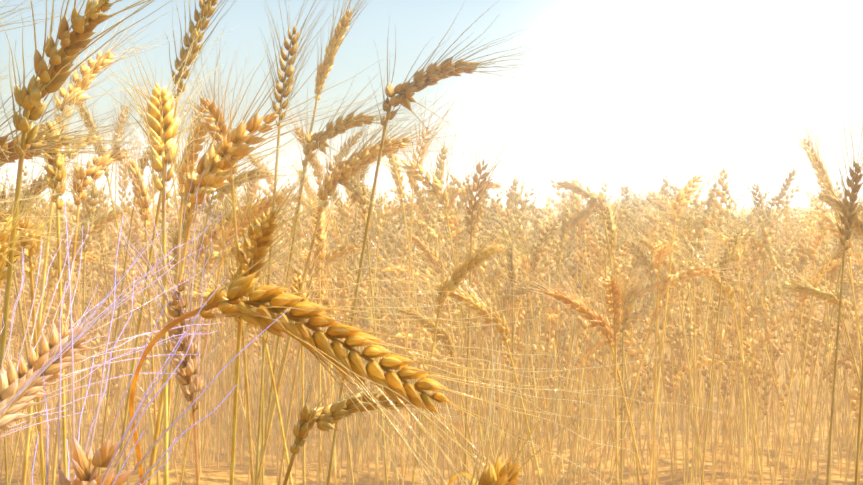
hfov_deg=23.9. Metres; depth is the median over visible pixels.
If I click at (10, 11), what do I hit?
wheat plant
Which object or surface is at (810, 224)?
wheat clump
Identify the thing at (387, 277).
wheat clump
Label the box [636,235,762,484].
wheat plant
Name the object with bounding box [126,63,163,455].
wheat plant
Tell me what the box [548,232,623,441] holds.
wheat plant
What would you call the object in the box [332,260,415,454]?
wheat plant
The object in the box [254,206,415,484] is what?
wheat plant
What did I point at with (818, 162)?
wheat plant
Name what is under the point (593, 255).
wheat plant
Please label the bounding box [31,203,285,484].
wheat ear
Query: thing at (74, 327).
wheat clump
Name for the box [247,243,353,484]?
wheat plant
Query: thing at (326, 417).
wheat plant
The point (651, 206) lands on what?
wheat clump
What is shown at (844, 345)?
wheat clump
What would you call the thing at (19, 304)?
wheat plant
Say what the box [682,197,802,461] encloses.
wheat plant
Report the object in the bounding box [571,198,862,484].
wheat clump
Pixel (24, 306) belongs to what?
wheat plant
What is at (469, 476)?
dry leaf
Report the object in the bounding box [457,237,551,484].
wheat plant
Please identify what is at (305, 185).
wheat plant
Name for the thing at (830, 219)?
wheat plant
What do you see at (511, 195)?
wheat plant
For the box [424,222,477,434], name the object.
wheat plant
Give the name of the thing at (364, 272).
wheat clump
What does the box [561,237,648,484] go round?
wheat plant
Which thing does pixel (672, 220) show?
wheat plant
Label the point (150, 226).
wheat plant
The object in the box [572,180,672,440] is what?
wheat plant
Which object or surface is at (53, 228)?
wheat plant
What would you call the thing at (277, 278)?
wheat clump
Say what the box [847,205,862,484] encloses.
wheat plant
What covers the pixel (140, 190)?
wheat plant
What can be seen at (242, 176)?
wheat plant
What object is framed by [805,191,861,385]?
wheat clump
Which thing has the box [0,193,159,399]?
wheat clump
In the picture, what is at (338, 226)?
wheat clump
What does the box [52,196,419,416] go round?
wheat clump
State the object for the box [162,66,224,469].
wheat plant
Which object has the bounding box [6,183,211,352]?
wheat clump
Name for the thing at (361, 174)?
wheat plant
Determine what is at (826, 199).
wheat plant
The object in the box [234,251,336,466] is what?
wheat plant
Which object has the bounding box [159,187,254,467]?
wheat plant
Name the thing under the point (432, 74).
wheat plant
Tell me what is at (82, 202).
wheat plant
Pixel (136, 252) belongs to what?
wheat plant
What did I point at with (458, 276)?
wheat plant
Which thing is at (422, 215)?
wheat plant
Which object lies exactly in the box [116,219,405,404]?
wheat clump
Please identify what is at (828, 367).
wheat plant
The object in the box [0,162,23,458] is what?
wheat plant
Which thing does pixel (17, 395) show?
wheat ear
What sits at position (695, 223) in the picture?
wheat plant
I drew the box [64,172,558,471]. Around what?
wheat clump
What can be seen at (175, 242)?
wheat plant
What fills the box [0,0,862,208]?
sky
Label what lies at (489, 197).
wheat clump
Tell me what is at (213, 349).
wheat plant
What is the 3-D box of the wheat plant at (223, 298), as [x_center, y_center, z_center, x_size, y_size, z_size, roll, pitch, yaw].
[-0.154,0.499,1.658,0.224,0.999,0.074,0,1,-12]
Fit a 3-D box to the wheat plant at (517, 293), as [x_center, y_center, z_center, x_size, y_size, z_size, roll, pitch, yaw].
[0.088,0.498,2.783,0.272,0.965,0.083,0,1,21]
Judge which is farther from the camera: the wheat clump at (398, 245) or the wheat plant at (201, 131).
the wheat clump at (398, 245)
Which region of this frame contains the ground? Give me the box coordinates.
[0,209,862,484]
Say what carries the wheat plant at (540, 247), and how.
on the field ground
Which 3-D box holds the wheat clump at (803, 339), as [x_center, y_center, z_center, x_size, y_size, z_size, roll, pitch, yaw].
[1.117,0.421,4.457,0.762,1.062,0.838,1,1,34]
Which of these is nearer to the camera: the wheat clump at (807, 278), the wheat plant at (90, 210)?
the wheat plant at (90, 210)
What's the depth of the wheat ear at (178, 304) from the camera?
1.12 m
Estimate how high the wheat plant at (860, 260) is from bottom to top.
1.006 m
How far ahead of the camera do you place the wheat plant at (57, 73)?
0.97 m
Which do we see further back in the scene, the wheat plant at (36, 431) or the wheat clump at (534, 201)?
the wheat clump at (534, 201)
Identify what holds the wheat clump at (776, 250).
on the field ground
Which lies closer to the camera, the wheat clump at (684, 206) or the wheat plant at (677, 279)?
the wheat plant at (677, 279)
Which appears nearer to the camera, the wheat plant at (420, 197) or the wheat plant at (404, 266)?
the wheat plant at (404, 266)
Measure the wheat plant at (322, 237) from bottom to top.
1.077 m
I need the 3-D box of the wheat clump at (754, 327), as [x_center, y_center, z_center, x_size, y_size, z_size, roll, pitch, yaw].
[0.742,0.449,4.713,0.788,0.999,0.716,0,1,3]
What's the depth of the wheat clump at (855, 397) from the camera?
3.02 m
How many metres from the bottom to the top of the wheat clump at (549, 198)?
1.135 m
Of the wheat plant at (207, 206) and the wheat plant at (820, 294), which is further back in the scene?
the wheat plant at (207, 206)
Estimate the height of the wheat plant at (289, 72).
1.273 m
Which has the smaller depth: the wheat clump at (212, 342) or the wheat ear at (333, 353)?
the wheat ear at (333, 353)
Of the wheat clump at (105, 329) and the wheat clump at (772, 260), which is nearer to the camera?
the wheat clump at (772, 260)
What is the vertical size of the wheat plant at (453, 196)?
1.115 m
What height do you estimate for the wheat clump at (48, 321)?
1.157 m
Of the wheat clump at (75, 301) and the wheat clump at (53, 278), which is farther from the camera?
the wheat clump at (53, 278)
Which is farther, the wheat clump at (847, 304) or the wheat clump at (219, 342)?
the wheat clump at (219, 342)
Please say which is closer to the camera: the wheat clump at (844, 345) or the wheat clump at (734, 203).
the wheat clump at (844, 345)
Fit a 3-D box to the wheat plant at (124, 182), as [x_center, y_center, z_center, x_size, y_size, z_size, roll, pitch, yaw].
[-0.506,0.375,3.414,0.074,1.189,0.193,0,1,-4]
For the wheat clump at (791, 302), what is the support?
on the field ground
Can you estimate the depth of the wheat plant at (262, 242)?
1.17 m
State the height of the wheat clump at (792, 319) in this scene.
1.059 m
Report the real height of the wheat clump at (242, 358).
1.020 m
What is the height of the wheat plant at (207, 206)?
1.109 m
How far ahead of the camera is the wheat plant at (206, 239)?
2.16 m
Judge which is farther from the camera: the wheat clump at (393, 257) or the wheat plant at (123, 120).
the wheat clump at (393, 257)
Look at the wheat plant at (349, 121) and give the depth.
2.00 m
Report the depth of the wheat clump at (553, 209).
6.10 m
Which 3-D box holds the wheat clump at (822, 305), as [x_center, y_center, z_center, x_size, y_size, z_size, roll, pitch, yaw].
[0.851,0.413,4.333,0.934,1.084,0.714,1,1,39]
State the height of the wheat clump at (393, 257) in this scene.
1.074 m
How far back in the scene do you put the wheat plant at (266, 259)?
3.61 m
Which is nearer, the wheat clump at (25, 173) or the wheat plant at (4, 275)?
the wheat plant at (4, 275)
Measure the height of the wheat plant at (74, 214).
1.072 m
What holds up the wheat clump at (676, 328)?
on the field ground
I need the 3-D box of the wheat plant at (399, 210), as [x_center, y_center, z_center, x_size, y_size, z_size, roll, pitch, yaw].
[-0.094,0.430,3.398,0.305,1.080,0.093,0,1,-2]
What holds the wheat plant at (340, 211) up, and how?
on the field ground
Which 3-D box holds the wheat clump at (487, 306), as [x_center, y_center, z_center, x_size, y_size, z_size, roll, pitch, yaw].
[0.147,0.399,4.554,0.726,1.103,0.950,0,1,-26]
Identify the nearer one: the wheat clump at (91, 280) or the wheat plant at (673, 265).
the wheat plant at (673, 265)
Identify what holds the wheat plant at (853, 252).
on the field ground
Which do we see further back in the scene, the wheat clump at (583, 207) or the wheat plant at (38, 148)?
the wheat clump at (583, 207)
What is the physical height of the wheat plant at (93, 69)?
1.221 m
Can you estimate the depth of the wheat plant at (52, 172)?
1.47 m
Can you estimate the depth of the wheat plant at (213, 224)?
3.22 m
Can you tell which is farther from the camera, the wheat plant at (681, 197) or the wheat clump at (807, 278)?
the wheat clump at (807, 278)
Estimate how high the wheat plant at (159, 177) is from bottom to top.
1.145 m
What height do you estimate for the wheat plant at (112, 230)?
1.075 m
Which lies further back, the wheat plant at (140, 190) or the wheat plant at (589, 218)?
the wheat plant at (589, 218)
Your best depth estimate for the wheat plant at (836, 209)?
2.80 m
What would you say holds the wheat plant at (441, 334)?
on the field ground
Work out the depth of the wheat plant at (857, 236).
2.69 m
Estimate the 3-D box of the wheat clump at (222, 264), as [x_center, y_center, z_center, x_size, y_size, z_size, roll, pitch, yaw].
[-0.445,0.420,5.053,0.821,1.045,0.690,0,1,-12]
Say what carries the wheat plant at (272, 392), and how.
on the field ground
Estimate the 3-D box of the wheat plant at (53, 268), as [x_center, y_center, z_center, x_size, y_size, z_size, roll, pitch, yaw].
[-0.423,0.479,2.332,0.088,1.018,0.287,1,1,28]
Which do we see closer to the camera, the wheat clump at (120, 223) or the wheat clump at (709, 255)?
the wheat clump at (709, 255)
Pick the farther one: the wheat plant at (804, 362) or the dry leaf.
the wheat plant at (804, 362)
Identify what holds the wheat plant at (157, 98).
on the field ground
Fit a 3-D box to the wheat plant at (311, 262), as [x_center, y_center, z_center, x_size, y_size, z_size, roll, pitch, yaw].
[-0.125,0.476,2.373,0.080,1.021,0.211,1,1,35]
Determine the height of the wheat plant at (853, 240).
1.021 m
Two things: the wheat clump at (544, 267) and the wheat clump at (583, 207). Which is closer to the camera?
the wheat clump at (544, 267)
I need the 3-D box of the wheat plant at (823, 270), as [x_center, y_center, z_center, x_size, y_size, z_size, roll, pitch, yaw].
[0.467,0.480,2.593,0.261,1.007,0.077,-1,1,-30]
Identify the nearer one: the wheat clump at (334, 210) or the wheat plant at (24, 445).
the wheat plant at (24, 445)
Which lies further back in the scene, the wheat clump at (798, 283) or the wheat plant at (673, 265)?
the wheat clump at (798, 283)
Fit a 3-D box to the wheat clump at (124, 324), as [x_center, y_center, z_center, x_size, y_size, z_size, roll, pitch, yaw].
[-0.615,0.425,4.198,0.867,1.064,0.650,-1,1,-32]
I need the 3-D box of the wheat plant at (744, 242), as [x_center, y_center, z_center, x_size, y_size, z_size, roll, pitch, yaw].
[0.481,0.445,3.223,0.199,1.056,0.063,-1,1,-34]
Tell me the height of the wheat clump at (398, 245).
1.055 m
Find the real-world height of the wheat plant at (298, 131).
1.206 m
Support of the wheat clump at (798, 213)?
on the field ground
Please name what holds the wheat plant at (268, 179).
on the field ground
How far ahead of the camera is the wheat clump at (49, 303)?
4.37 m
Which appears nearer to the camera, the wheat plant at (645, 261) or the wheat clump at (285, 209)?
the wheat plant at (645, 261)
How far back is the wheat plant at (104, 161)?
1.72 m
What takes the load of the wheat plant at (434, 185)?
on the field ground
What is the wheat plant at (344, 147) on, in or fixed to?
on the field ground
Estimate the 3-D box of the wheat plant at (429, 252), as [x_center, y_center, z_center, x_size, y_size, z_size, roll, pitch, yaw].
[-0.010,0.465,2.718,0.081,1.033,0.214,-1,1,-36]
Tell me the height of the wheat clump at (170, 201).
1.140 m
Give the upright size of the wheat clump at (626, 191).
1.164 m
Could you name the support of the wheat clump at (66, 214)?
on the field ground
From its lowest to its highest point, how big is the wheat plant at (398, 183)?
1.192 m
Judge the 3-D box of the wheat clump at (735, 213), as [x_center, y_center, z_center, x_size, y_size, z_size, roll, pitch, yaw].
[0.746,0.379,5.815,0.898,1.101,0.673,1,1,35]
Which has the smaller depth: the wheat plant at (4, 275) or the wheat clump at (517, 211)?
the wheat plant at (4, 275)
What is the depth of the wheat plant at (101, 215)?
4.09 m
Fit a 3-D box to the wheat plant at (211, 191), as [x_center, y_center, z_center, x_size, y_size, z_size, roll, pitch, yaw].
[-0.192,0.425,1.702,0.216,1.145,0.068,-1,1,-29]
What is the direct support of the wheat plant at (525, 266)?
on the field ground
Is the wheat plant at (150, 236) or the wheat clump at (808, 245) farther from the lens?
the wheat clump at (808, 245)
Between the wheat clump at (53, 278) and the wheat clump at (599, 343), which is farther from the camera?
the wheat clump at (53, 278)
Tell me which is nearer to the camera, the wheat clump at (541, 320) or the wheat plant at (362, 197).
the wheat plant at (362, 197)
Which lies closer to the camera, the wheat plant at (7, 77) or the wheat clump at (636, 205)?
the wheat plant at (7, 77)
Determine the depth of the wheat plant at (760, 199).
3.26 m
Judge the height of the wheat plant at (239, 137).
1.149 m
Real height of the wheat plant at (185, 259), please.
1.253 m
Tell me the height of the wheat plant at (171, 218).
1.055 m
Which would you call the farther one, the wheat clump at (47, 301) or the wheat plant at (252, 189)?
the wheat clump at (47, 301)
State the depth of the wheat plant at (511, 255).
2.57 m
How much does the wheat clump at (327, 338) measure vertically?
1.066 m
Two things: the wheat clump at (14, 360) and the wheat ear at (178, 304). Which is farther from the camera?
the wheat clump at (14, 360)
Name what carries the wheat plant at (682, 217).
on the field ground
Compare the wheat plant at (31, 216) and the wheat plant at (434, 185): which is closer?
the wheat plant at (31, 216)
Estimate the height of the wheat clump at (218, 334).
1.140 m
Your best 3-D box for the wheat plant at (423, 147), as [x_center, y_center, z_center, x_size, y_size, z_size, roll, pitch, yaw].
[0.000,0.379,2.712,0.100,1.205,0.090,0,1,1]
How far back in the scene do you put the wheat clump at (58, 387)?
4.10 m
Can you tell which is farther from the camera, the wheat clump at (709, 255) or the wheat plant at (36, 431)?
the wheat clump at (709, 255)
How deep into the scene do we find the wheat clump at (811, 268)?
4.19 m
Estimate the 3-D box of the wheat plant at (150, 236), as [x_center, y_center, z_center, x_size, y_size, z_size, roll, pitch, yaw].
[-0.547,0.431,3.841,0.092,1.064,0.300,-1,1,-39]
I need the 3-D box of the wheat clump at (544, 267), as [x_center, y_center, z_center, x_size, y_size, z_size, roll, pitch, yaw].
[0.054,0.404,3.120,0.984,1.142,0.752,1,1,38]
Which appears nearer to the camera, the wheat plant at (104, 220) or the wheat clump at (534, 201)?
the wheat plant at (104, 220)
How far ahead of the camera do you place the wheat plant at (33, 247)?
1.39 m
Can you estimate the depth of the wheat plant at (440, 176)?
3.56 m
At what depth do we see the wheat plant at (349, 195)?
3.26 m
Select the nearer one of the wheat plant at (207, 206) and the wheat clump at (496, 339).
the wheat plant at (207, 206)
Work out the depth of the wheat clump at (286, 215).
4.98 m
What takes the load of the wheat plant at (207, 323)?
on the field ground
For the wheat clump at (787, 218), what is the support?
on the field ground
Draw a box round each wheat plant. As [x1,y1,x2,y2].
[0,0,83,31]
[0,0,171,369]
[0,4,35,26]
[0,52,186,260]
[0,57,29,137]
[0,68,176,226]
[0,121,7,484]
[0,125,122,292]
[0,131,40,473]
[0,150,119,284]
[0,151,75,278]
[0,157,92,243]
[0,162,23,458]
[0,163,45,484]
[0,164,67,484]
[0,166,69,265]
[0,303,30,481]
[1,60,89,478]
[3,180,93,454]
[8,224,141,484]
[9,236,36,404]
[21,98,144,484]
[22,2,185,484]
[27,209,121,472]
[28,173,179,456]
[30,163,128,484]
[35,188,135,466]
[48,63,160,484]
[52,100,181,484]
[66,131,122,447]
[68,146,92,420]
[83,15,238,484]
[87,73,149,394]
[87,100,159,484]
[90,174,115,411]
[96,184,130,459]
[98,91,228,475]
[105,117,143,458]
[105,230,202,449]
[106,245,292,484]
[107,74,137,408]
[113,164,161,441]
[116,0,234,474]
[116,55,209,467]
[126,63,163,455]
[137,151,179,381]
[137,201,179,362]
[138,12,255,484]
[145,208,306,484]
[147,0,392,484]
[151,72,315,484]
[151,201,206,457]
[155,165,259,456]
[158,163,319,445]
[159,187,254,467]
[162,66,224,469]
[163,48,258,484]
[164,138,201,475]
[166,138,220,437]
[168,136,323,460]
[172,156,224,449]
[179,150,346,484]
[179,197,230,462]
[184,198,227,452]
[191,117,274,446]
[204,131,356,484]
[210,100,245,457]
[224,163,260,465]
[230,169,312,484]
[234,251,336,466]
[240,155,275,464]
[241,162,297,445]
[242,139,300,459]
[247,199,276,457]
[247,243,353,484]
[254,0,368,480]
[254,169,340,484]
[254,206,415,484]
[255,0,339,484]
[256,78,500,484]
[259,68,457,484]
[260,93,336,478]
[260,235,339,484]
[272,215,339,484]
[278,106,466,484]
[282,137,361,461]
[283,347,513,484]
[288,171,350,484]
[292,142,387,484]
[295,164,379,482]
[298,152,359,470]
[308,108,401,452]
[321,183,459,446]
[322,141,379,484]
[324,131,406,460]
[326,2,576,484]
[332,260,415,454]
[334,189,424,377]
[343,112,485,468]
[344,278,479,480]
[345,100,402,484]
[357,95,436,484]
[363,248,449,478]
[370,206,469,484]
[371,246,542,484]
[381,151,540,475]
[396,146,471,470]
[399,81,465,484]
[407,168,461,380]
[411,204,557,484]
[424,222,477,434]
[428,118,465,413]
[437,217,554,484]
[449,107,526,484]
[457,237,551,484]
[459,256,592,484]
[478,250,644,484]
[489,202,531,462]
[498,147,529,430]
[498,152,640,484]
[502,223,602,437]
[517,192,587,461]
[523,176,659,484]
[543,195,613,425]
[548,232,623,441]
[551,179,629,470]
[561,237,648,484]
[570,167,629,484]
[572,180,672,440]
[594,201,674,484]
[596,212,704,484]
[603,253,662,484]
[609,240,766,484]
[613,176,712,442]
[618,164,703,414]
[622,189,734,442]
[622,209,702,484]
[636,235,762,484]
[648,124,736,484]
[672,196,713,470]
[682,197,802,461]
[693,205,749,484]
[701,194,782,484]
[712,198,776,469]
[728,156,776,466]
[742,240,795,416]
[744,254,860,387]
[760,152,862,234]
[766,142,811,367]
[772,100,835,461]
[774,236,862,484]
[788,114,862,349]
[788,241,861,484]
[793,167,861,373]
[793,189,862,484]
[803,177,862,236]
[804,200,862,484]
[810,223,862,277]
[818,235,862,264]
[822,201,862,449]
[825,106,862,484]
[835,214,862,250]
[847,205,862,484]
[854,432,862,484]
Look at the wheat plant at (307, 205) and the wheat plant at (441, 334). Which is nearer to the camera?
the wheat plant at (441, 334)
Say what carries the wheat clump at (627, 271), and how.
on the field ground
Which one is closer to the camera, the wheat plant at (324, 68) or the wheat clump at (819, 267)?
the wheat plant at (324, 68)
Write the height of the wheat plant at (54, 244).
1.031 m
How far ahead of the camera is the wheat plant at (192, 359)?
3.23 m
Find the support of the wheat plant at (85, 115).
on the field ground
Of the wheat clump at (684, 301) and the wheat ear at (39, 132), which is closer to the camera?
the wheat ear at (39, 132)
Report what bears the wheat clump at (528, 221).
on the field ground
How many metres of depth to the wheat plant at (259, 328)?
3.77 m
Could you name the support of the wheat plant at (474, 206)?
on the field ground
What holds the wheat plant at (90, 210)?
on the field ground
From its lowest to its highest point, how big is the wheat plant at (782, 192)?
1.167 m
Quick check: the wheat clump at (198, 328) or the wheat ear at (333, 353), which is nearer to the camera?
the wheat ear at (333, 353)
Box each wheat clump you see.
[0,147,328,474]
[0,164,259,476]
[0,164,420,461]
[0,166,221,413]
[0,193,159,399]
[0,223,152,482]
[0,238,199,484]
[0,245,72,368]
[1,184,176,429]
[2,164,517,484]
[3,255,74,399]
[4,166,114,470]
[5,207,159,400]
[6,162,200,412]
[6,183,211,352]
[6,206,134,348]
[7,191,266,414]
[12,295,105,473]
[22,201,151,366]
[45,164,396,391]
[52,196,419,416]
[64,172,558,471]
[64,222,211,371]
[68,195,396,441]
[71,220,243,399]
[75,189,544,461]
[85,211,414,450]
[97,208,335,365]
[107,210,461,428]
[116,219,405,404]
[116,233,335,412]
[117,184,343,233]
[120,188,312,232]
[125,206,714,484]
[135,131,745,484]
[141,151,733,478]
[151,149,574,425]
[155,214,309,401]
[159,230,389,389]
[168,176,425,389]
[176,163,415,228]
[186,213,522,441]
[192,195,499,438]
[227,206,703,475]
[255,195,461,370]
[261,186,464,237]
[265,192,651,435]
[269,170,686,460]
[270,145,552,427]
[288,166,529,237]
[327,149,719,405]
[332,210,635,377]
[333,176,569,365]
[348,164,828,484]
[363,222,706,397]
[365,191,798,456]
[370,176,567,350]
[375,178,862,484]
[376,197,674,403]
[384,223,862,484]
[391,215,640,401]
[395,152,787,454]
[397,196,678,376]
[407,169,658,392]
[433,189,707,347]
[440,166,828,434]
[460,175,749,350]
[488,137,862,447]
[503,211,700,358]
[506,182,669,328]
[508,201,817,406]
[517,199,819,430]
[519,185,701,228]
[539,188,833,330]
[558,199,855,395]
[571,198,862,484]
[576,177,854,438]
[594,181,807,230]
[594,237,861,392]
[616,201,862,416]
[620,162,793,358]
[620,202,859,374]
[623,200,859,378]
[635,189,796,233]
[636,194,805,308]
[641,199,859,372]
[651,158,862,484]
[654,177,861,385]
[674,182,862,474]
[676,208,862,448]
[677,198,862,451]
[693,189,812,327]
[698,209,862,428]
[703,186,860,390]
[742,190,855,360]
[750,255,862,426]
[757,163,862,425]
[764,194,858,346]
[770,234,859,408]
[800,343,862,414]
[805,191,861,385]
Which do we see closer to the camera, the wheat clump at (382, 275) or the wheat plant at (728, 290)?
the wheat plant at (728, 290)
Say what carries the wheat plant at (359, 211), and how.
on the field ground
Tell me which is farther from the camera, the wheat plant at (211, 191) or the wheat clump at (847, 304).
the wheat clump at (847, 304)
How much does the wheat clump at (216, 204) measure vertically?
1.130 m
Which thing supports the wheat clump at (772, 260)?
on the field ground
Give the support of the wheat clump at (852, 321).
on the field ground
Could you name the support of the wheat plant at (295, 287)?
on the field ground
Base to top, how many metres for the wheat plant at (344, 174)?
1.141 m
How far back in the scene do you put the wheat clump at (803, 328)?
3.98 m
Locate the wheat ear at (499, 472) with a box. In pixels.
[470,301,642,484]
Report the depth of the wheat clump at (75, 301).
3.47 m
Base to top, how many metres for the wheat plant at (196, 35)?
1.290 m
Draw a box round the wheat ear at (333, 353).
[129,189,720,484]
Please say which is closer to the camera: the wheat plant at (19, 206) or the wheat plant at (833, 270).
the wheat plant at (19, 206)
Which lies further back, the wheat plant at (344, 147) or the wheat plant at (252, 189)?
the wheat plant at (344, 147)
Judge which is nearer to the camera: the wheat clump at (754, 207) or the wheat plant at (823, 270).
the wheat plant at (823, 270)
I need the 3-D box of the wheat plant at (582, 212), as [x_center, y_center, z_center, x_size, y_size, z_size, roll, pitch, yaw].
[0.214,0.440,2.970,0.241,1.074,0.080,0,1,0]
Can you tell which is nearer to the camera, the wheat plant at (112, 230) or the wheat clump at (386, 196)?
the wheat plant at (112, 230)
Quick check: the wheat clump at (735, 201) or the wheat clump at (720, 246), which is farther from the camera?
the wheat clump at (735, 201)
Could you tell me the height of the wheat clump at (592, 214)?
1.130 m
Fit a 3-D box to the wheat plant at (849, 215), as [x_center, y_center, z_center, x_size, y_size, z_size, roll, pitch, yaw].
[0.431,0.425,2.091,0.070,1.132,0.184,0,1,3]
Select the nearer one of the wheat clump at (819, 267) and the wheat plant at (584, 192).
the wheat plant at (584, 192)
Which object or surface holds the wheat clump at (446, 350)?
on the field ground
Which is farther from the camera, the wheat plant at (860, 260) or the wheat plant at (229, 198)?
the wheat plant at (229, 198)
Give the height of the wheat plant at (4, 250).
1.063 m
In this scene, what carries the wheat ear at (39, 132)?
on the field ground
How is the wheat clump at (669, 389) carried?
on the field ground
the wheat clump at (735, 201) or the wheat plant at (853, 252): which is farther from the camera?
the wheat clump at (735, 201)
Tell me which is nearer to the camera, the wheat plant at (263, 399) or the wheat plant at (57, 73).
the wheat plant at (57, 73)
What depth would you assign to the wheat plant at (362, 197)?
2.42 m
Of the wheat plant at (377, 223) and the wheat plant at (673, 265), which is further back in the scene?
the wheat plant at (377, 223)
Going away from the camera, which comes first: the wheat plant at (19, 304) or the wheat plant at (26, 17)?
the wheat plant at (26, 17)
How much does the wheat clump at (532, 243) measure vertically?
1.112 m
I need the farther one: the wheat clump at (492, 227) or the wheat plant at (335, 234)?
the wheat clump at (492, 227)
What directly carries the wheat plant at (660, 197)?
on the field ground
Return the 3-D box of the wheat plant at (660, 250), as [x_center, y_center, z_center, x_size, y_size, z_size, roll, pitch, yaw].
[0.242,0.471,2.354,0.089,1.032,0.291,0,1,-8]
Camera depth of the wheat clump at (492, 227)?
4.36 m
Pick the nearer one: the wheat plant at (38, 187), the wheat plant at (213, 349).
the wheat plant at (38, 187)
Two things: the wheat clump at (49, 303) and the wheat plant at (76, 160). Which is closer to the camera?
the wheat plant at (76, 160)
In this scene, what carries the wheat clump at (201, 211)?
on the field ground
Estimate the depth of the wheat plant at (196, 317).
3.05 m
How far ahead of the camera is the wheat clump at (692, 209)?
4.34 m
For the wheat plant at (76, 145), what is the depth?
2.29 m
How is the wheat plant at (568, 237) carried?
on the field ground
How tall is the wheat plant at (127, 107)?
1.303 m
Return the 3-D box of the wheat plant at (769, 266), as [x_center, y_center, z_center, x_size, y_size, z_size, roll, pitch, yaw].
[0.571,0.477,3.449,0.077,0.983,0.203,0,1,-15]
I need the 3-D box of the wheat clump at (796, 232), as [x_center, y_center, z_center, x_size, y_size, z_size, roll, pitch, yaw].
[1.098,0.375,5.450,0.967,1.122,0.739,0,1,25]
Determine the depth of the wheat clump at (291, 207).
4.22 m
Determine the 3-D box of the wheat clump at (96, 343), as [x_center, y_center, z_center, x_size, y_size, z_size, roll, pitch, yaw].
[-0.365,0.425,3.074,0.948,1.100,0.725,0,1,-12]
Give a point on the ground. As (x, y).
(212, 475)
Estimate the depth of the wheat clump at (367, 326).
3.97 m
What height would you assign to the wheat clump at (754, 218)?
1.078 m
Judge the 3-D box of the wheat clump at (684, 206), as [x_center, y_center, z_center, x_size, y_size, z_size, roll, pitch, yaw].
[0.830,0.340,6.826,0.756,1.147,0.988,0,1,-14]
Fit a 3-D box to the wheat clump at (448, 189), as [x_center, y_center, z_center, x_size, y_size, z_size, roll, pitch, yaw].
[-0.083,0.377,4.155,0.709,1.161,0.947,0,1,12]
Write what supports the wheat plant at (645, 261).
on the field ground
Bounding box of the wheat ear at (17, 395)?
[0,209,221,437]
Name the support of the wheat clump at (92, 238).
on the field ground
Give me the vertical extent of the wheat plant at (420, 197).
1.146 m
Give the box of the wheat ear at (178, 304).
[108,144,240,484]
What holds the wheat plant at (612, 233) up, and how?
on the field ground
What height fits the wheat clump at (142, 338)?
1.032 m
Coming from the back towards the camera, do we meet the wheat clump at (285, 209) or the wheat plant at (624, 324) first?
the wheat clump at (285, 209)
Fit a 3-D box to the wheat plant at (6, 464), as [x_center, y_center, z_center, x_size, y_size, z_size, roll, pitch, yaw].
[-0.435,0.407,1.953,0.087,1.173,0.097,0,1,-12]
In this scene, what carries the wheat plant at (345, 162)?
on the field ground
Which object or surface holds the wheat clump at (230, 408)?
on the field ground
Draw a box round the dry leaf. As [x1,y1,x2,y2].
[447,472,477,484]
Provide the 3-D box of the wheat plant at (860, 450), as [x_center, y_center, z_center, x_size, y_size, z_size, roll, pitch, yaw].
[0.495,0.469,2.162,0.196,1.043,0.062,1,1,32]
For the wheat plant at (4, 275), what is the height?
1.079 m
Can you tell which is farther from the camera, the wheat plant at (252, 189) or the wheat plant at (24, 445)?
the wheat plant at (252, 189)
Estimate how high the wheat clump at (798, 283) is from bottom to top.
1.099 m
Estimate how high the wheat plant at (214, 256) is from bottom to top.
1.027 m
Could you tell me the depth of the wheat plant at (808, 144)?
3.38 m
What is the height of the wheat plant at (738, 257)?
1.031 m
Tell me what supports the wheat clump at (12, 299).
on the field ground
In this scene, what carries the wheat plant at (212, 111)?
on the field ground
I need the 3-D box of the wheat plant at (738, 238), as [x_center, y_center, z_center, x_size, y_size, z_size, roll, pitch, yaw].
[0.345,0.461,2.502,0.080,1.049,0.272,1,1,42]
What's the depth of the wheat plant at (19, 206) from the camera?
1.51 m
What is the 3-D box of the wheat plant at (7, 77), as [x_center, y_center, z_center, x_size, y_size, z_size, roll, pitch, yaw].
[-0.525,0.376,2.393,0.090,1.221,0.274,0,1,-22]
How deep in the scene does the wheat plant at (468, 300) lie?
2.02 m
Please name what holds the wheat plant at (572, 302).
on the field ground
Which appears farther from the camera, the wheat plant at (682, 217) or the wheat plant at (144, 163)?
the wheat plant at (682, 217)
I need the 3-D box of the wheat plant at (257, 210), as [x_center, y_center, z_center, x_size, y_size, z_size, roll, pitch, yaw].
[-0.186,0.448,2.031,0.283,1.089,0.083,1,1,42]

